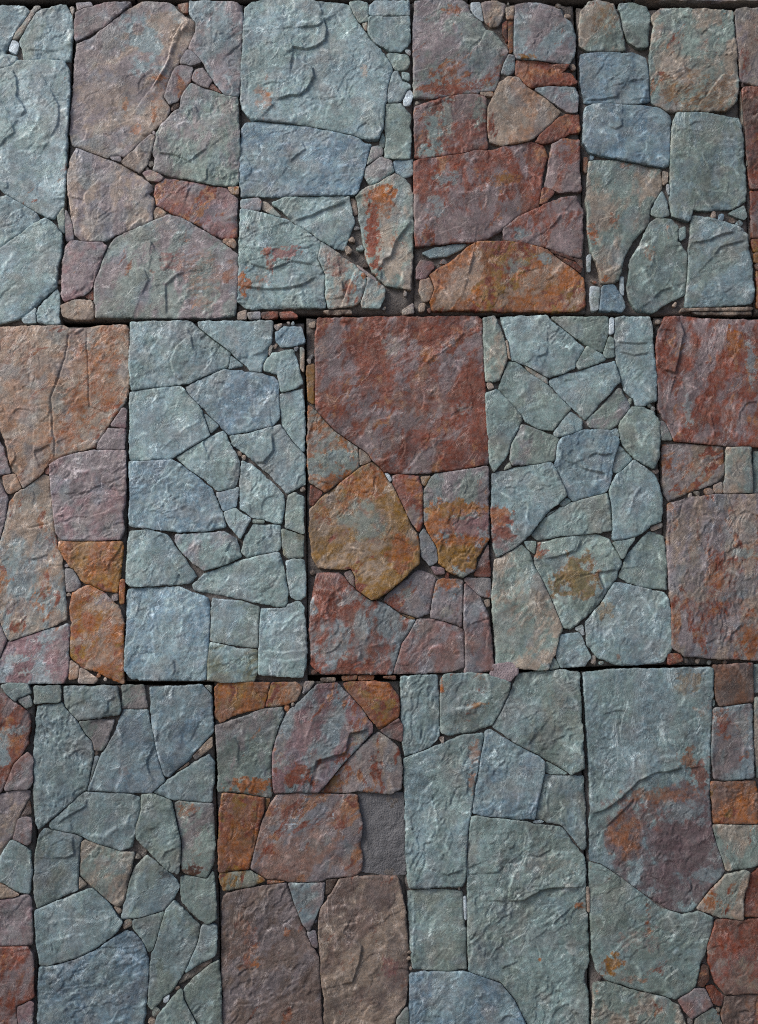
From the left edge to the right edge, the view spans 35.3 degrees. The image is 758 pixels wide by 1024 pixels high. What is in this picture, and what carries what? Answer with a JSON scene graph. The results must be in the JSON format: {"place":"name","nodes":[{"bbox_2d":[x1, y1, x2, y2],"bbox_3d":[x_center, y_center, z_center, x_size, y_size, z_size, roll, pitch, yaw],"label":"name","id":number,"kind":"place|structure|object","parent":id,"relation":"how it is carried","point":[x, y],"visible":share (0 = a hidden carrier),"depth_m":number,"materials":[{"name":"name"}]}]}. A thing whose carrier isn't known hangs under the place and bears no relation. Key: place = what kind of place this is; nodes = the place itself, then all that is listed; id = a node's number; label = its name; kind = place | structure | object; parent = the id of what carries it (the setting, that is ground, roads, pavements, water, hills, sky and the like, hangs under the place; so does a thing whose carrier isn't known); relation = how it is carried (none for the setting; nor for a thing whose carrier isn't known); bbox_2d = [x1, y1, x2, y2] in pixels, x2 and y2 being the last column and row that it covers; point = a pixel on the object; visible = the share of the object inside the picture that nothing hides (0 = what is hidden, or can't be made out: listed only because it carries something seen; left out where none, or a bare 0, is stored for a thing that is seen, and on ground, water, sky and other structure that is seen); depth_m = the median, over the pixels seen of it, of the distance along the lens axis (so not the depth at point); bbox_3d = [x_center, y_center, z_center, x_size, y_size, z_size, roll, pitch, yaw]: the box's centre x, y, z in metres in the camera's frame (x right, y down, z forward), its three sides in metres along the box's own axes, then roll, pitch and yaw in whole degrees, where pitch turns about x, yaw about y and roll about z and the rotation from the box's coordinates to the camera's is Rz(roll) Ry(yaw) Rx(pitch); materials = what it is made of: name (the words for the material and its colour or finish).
{"place":"outdoors","nodes":[
{"label":"outdoors","id":0,"kind":"place"},
{"label":"ground","id":1,"kind":"structure","parent":0,"visible":0},
{"bbox_2d":[0,1,717,684],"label":"retaining wall","id":2,"kind":"structure","parent":1,"relation":"on","point":[338,677],"depth_m":3.40,"materials":[{"name":"concrete"}]},
{"bbox_2d":[0,682,38,1023],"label":"stone panel","id":3,"kind":"object","parent":2,"relation":"attached to","point":[19,964],"visible":0.99,"depth_m":3.19,"materials":[{"name":"stone"}]},
{"bbox_2d":[0,4,74,326],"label":"stone panel","id":4,"kind":"object","parent":2,"relation":"attached to","point":[37,48],"visible":0.99,"depth_m":3.46,"materials":[{"name":"grey stone"}]},
{"bbox_2d":[0,324,129,683],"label":"stone panel","id":5,"kind":"object","parent":2,"relation":"attached to","point":[64,435],"visible":0.99,"depth_m":3.33,"materials":[{"name":"brown stone"}]},
{"bbox_2d":[0,0,136,8],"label":"stone panel","id":6,"kind":"object","parent":2,"relation":"attached to","point":[43,4],"visible":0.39,"depth_m":3.57,"materials":[{"name":"grey stone"}]},
{"bbox_2d":[33,684,222,1023],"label":"stone panel","id":7,"kind":"object","parent":2,"relation":"attached to","point":[126,881],"visible":1,"depth_m":3.20,"materials":[{"name":"grey stone"}]},
{"bbox_2d":[60,0,243,326],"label":"stone panel","id":8,"kind":"object","parent":2,"relation":"attached to","point":[152,217],"visible":0.99,"depth_m":3.47,"materials":[{"name":"grey stone"}]},
{"bbox_2d":[137,0,259,5],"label":"stone panel","id":9,"kind":"object","parent":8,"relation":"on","point":[239,2],"visible":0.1,"depth_m":3.58,"materials":[{"name":"grey stone"}]},
{"bbox_2d":[124,320,307,682],"bbox_3d":[-0.457,-0.035,3.376,0.507,1.033,0.080,-1,-8,-2],"label":"stone panel","id":10,"kind":"object","parent":2,"relation":"attached to","point":[216,571],"visible":1,"depth_m":3.34,"materials":[{"name":"grey stone"}]},
{"bbox_2d":[214,675,409,1023],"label":"stone panel","id":11,"kind":"object","parent":2,"relation":"attached to","point":[312,870],"visible":1,"depth_m":3.22,"materials":[{"name":"brown stone"}]},
{"bbox_2d":[237,0,413,320],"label":"stone panel","id":12,"kind":"object","parent":2,"relation":"attached to","point":[326,213],"visible":1,"depth_m":3.49,"materials":[{"name":"grey stone"}]},
{"bbox_2d":[315,0,467,4],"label":"stone panel","id":13,"kind":"object","parent":12,"relation":"on","point":[348,1],"visible":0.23,"depth_m":3.60,"materials":[{"name":"grey stone"}]},
{"bbox_2d":[306,315,493,674],"bbox_3d":[0.054,-0.053,3.398,0.523,1.029,0.082,-1,-8,-2],"label":"stone panel","id":14,"kind":"object","parent":2,"relation":"attached to","point":[398,524],"visible":1,"depth_m":3.36,"materials":[{"name":"red stone"}]},
{"bbox_2d":[399,662,589,1023],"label":"stone panel","id":15,"kind":"object","parent":2,"relation":"attached to","point":[497,896],"visible":1,"depth_m":3.24,"materials":[{"name":"grey stone"}]},
{"bbox_2d":[412,0,585,318],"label":"stone panel","id":16,"kind":"object","parent":2,"relation":"attached to","point":[498,213],"visible":1,"depth_m":3.52,"materials":[{"name":"red stone"}]},
{"bbox_2d":[468,0,630,10],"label":"stone panel","id":17,"kind":"object","parent":2,"relation":"attached to","point":[579,4],"visible":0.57,"depth_m":3.62,"materials":[{"name":"stone"}]},
{"bbox_2d":[482,315,671,670],"bbox_3d":[0.559,-0.063,3.420,0.508,1.022,0.082,-1,-8,-2],"label":"stone panel","id":18,"kind":"object","parent":2,"relation":"attached to","point":[577,558],"visible":1,"depth_m":3.38,"materials":[{"name":"grey stone"}]},
{"bbox_2d":[573,0,754,320],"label":"stone panel","id":19,"kind":"object","parent":2,"relation":"attached to","point":[663,176],"visible":1,"depth_m":3.54,"materials":[{"name":"grey stone"}]},
{"bbox_2d":[579,663,757,1023],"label":"stone panel","id":20,"kind":"object","parent":2,"relation":"attached to","point":[670,772],"visible":0.99,"depth_m":3.27,"materials":[{"name":"grey stone"}]},
{"bbox_2d":[631,0,757,11],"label":"stone panel","id":21,"kind":"object","parent":2,"relation":"attached to","point":[733,5],"visible":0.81,"depth_m":3.63,"materials":[{"name":"grey stone"}]},
{"bbox_2d":[651,316,757,664],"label":"stone panel","id":22,"kind":"object","parent":2,"relation":"attached to","point":[706,407],"visible":0.99,"depth_m":3.41,"materials":[{"name":"red stone"}]},
{"bbox_2d":[733,7,757,318],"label":"stone panel","id":23,"kind":"object","parent":2,"relation":"attached to","point":[745,20],"visible":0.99,"depth_m":3.57,"materials":[{"name":"stone"}]}
]}

